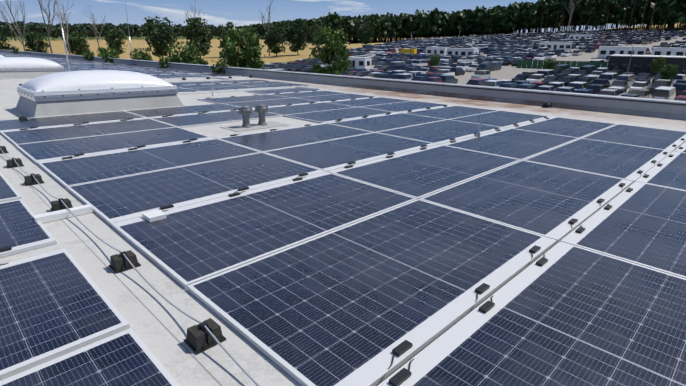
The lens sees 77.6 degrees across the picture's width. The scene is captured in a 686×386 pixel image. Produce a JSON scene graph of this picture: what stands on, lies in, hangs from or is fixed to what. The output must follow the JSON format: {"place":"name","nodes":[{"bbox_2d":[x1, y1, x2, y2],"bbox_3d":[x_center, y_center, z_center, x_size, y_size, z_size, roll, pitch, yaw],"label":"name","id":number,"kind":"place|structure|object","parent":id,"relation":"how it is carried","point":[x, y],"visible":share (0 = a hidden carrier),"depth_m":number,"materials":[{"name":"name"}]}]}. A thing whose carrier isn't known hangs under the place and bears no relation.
{"place":"outdoors","nodes":[
{"label":"outdoors","id":0,"kind":"place"},
{"bbox_2d":[36,164,559,385],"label":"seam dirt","id":1,"kind":"structure","parent":0,"point":[456,322],"depth_m":2.00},
{"bbox_2d":[0,0,644,32],"label":"sky","id":2,"kind":"structure","parent":0,"point":[215,12],"materials":[{"name":"blue"}]},
{"bbox_2d":[0,63,685,385],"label":"roof deck","id":3,"kind":"structure","parent":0,"point":[159,325],"depth_m":2.52,"materials":[{"name":"grey concrete"}]},
{"bbox_2d":[0,22,685,97],"bbox_3d":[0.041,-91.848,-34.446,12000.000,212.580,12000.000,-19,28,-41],"label":"ground","id":4,"kind":"structure","parent":0,"point":[507,72],"depth_m":185.24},
{"bbox_2d":[0,0,685,82],"bbox_3d":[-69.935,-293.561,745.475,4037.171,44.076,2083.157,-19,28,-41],"label":"vegetation","id":5,"kind":"object","parent":4,"relation":"on","point":[332,31],"visible":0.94,"depth_m":269.56,"materials":[{"name":"green plant"}]},
{"bbox_2d":[347,56,371,69],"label":"office cabin","id":6,"kind":"object","parent":4,"relation":"on","point":[362,62],"visible":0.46,"depth_m":101.62,"materials":[{"name":"white metal"}]},
{"bbox_2d":[398,49,416,53],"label":"container","id":7,"kind":"object","parent":4,"relation":"on","point":[413,51],"visible":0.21,"depth_m":141.17,"materials":[{"name":"orange"}]},
{"bbox_2d":[426,47,449,55],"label":"office cabin","id":8,"kind":"object","parent":4,"relation":"on","point":[441,51],"visible":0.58,"depth_m":137.74,"materials":[{"name":"white metal"}]},
{"bbox_2d":[447,48,478,55],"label":"office cabin","id":9,"kind":"object","parent":4,"relation":"on","point":[460,51],"visible":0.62,"depth_m":129.21,"materials":[{"name":"white metal"}]},
{"bbox_2d":[262,29,685,100],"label":"car park","id":10,"kind":"structure","parent":4,"relation":"on","point":[388,62],"depth_m":99.16,"materials":[{"name":"paint"}]},
{"bbox_2d":[539,42,571,50],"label":"office cabin","id":11,"kind":"object","parent":4,"relation":"on","point":[566,46],"visible":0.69,"depth_m":146.16,"materials":[{"name":"white metal"}]},
{"bbox_2d":[516,60,608,68],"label":"site fence","id":12,"kind":"object","parent":4,"relation":"on","point":[525,63],"visible":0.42,"depth_m":98.00,"materials":[{"name":"green"}]},
{"bbox_2d":[569,34,590,39],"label":"office cabin","id":13,"kind":"object","parent":4,"relation":"on","point":[576,36],"visible":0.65,"depth_m":198.17,"materials":[{"name":"white metal"}]},
{"bbox_2d":[597,46,646,57],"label":"office cabin","id":14,"kind":"object","parent":4,"relation":"on","point":[604,51],"visible":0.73,"depth_m":117.38,"materials":[{"name":"white metal"}]},
{"bbox_2d":[627,44,632,74],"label":"lamp post","id":15,"kind":"object","parent":4,"relation":"on","point":[630,59],"visible":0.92,"depth_m":67.59,"materials":[{"name":"grey metal"}]},
{"bbox_2d":[608,54,685,74],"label":"dark pavilion","id":16,"kind":"structure","parent":4,"relation":"on","point":[640,64],"depth_m":84.96,"materials":[{"name":"black metal"}]},
{"bbox_2d":[652,48,685,55],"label":"office cabin","id":17,"kind":"object","parent":4,"relation":"on","point":[671,51],"visible":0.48,"depth_m":110.69,"materials":[{"name":"white metal"}]},
{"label":"roof","id":18,"kind":"object","parent":4,"relation":"on","visible":0},
{"bbox_2d":[11,47,18,52],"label":"roof weed","id":19,"kind":"object","parent":18,"relation":"on","point":[14,48],"visible":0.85,"depth_m":53.52,"materials":[{"name":"green plant"}]},
{"bbox_2d":[0,57,63,78],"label":"skylight","id":20,"kind":"object","parent":18,"relation":"on","point":[21,68],"visible":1,"depth_m":15.48,"materials":[{"name":"white plastic"}]},
{"bbox_2d":[7,0,136,70],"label":"lightning rods","id":21,"kind":"object","parent":18,"relation":"on","point":[65,43],"visible":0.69,"depth_m":16.46,"materials":[{"name":"silver metal"}]},
{"bbox_2d":[82,51,94,60],"bbox_3d":[-20.063,-10.806,33.753,0.991,0.812,0.972,-9,21,-28],"label":"roof weed","id":22,"kind":"object","parent":18,"relation":"on","point":[91,54],"visible":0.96,"depth_m":33.67,"materials":[{"name":"green plant"}]},
{"bbox_2d":[0,172,179,385],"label":"solar panels","id":23,"kind":"object","parent":18,"relation":"on","point":[63,322],"visible":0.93,"depth_m":1.88,"materials":[{"name":"blue glass"}]},
{"bbox_2d":[0,246,11,264],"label":"junction boxes","id":24,"kind":"object","parent":23,"relation":"attached to","point":[6,248],"visible":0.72,"depth_m":2.53,"materials":[{"name":"black plastic"}]},
{"bbox_2d":[12,70,183,117],"bbox_3d":[-4.844,-2.074,8.532,1.720,0.726,2.750,19,25,42],"label":"skylight","id":25,"kind":"object","parent":18,"relation":"on","point":[75,92],"visible":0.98,"depth_m":7.92,"materials":[{"name":"white plastic"}]},
{"bbox_2d":[102,53,116,62],"bbox_3d":[-16.803,-9.704,30.679,0.947,0.791,0.965,-3,19,-14],"label":"roof weed","id":26,"kind":"object","parent":18,"relation":"on","point":[106,58],"visible":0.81,"depth_m":30.55,"materials":[{"name":"green plant"}]},
{"bbox_2d":[0,70,252,353],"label":"cable support blocks","id":27,"kind":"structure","parent":18,"relation":"on","point":[199,339],"depth_m":2.38,"materials":[{"name":"plastic"}]},
{"bbox_2d":[0,76,259,385],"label":"lightning wire","id":28,"kind":"object","parent":27,"relation":"on","point":[214,337],"visible":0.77,"depth_m":2.14,"materials":[{"name":"silver metal"}]},
{"bbox_2d":[157,56,172,67],"bbox_3d":[-10.247,-7.509,24.576,0.908,0.744,0.891,19,25,42],"label":"roof weed","id":29,"kind":"object","parent":18,"relation":"on","point":[162,63],"visible":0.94,"depth_m":24.42,"materials":[{"name":"green plant"}]},
{"bbox_2d":[33,72,320,222],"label":"cable ducts","id":30,"kind":"object","parent":18,"relation":"on","point":[154,215],"visible":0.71,"depth_m":3.15,"materials":[{"name":"white plastic"}]},
{"bbox_2d":[210,60,228,73],"bbox_3d":[-5.879,-6.039,20.490,0.848,0.708,0.864,7,19,16],"label":"roof weed","id":31,"kind":"object","parent":18,"relation":"on","point":[218,64],"visible":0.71,"depth_m":20.38,"materials":[{"name":"green plant"}]},
{"bbox_2d":[221,104,288,131],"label":"vent pipes","id":32,"kind":"object","parent":18,"relation":"on","point":[246,112],"visible":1,"depth_m":6.84,"materials":[{"name":"grey plastic"}]},
{"bbox_2d":[0,52,685,385],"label":"solar panels","id":33,"kind":"object","parent":18,"relation":"on","point":[329,269],"visible":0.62,"depth_m":3.01,"materials":[{"name":"blue glass"}]},
{"bbox_2d":[103,66,482,137],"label":"lightning rods","id":34,"kind":"object","parent":33,"relation":"on","point":[481,114],"visible":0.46,"depth_m":6.19,"materials":[{"name":"silver metal"}]},
{"bbox_2d":[10,54,684,385],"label":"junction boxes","id":35,"kind":"object","parent":33,"relation":"attached to","point":[400,377],"visible":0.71,"depth_m":3.28,"materials":[{"name":"black plastic"}]},
{"bbox_2d":[0,50,685,114],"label":"parapet","id":36,"kind":"structure","parent":18,"relation":"on","point":[652,105],"depth_m":11.88,"materials":[{"name":"grey"}]},
{"bbox_2d":[0,51,685,119],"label":"parapet cove","id":37,"kind":"object","parent":36,"relation":"on","point":[621,111],"visible":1,"depth_m":11.70,"materials":[{"name":"grey concrete"}]},
{"bbox_2d":[542,103,551,107],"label":"support block","id":38,"kind":"structure","parent":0,"point":[546,105],"depth_m":10.08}
]}

